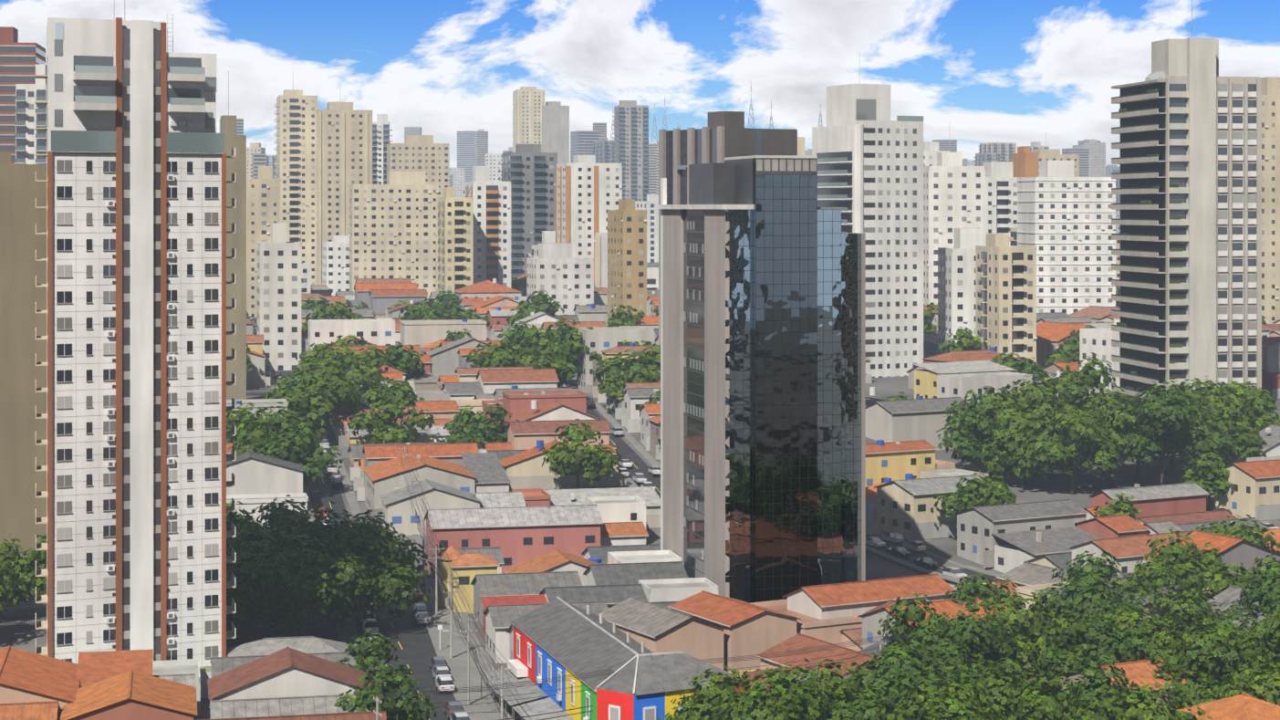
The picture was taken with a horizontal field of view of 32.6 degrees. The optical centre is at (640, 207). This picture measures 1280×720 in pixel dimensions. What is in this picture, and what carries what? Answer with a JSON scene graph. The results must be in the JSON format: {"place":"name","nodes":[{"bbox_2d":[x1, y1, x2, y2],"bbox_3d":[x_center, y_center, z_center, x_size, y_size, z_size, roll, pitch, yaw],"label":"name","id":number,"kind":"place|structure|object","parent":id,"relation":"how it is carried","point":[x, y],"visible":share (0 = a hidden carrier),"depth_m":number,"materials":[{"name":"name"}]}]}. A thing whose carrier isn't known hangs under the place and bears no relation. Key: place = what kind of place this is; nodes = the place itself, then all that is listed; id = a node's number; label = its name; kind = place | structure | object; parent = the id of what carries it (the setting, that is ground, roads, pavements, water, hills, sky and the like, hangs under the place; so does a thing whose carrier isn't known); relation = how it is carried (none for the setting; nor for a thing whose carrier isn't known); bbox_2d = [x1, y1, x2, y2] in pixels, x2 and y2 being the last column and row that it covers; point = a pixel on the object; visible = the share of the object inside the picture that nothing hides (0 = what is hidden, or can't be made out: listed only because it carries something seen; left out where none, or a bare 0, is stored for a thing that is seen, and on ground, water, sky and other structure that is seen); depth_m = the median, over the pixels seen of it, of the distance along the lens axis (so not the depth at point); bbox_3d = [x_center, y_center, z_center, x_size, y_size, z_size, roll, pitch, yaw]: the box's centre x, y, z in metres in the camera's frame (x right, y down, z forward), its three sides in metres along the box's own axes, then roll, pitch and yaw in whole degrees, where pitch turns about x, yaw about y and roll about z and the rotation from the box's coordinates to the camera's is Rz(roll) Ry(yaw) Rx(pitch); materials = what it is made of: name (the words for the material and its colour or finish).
{"place":"outdoors","nodes":[
{"label":"outdoors","id":0,"kind":"place"},
{"bbox_2d":[0,211,1279,719],"bbox_3d":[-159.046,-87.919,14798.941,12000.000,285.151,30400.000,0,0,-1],"label":"ground","id":1,"kind":"structure","parent":0,"point":[22,633],"depth_m":371.45,"materials":[{"name":"grey concrete"}]},
{"bbox_2d":[0,26,1279,551],"bbox_3d":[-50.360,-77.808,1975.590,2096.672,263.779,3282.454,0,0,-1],"label":"distant buildings","id":2,"kind":"structure","parent":1,"relation":"on","point":[338,196],"depth_m":650.52,"materials":[{"name":"beige concrete"}]},
{"bbox_2d":[0,274,1279,719],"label":"houses","id":3,"kind":"structure","parent":1,"relation":"on","point":[912,470],"depth_m":362.31,"materials":[{"name":"orange tile"}]},
{"bbox_2d":[0,316,1279,719],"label":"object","id":4,"kind":"structure","parent":1,"relation":"on","point":[595,608],"depth_m":251.55,"materials":[{"name":"multicoloured concrete"}]},
{"bbox_2d":[0,310,1279,719],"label":"tree trunks","id":5,"kind":"object","parent":1,"relation":"on","point":[1162,456],"visible":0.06,"depth_m":376.30,"materials":[{"name":"brown wood"}]},
{"bbox_2d":[0,277,1279,719],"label":"trees","id":6,"kind":"object","parent":5,"relation":"on","point":[286,562],"visible":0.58,"depth_m":277.61,"materials":[{"name":"green plant"}]},
{"bbox_2d":[35,0,1261,698],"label":"high-rise buildings","id":7,"kind":"structure","parent":1,"relation":"on","point":[791,290],"depth_m":286.69,"materials":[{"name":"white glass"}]},
{"bbox_2d":[0,0,1279,167],"label":"sky","id":8,"kind":"structure","parent":0,"point":[1022,72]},
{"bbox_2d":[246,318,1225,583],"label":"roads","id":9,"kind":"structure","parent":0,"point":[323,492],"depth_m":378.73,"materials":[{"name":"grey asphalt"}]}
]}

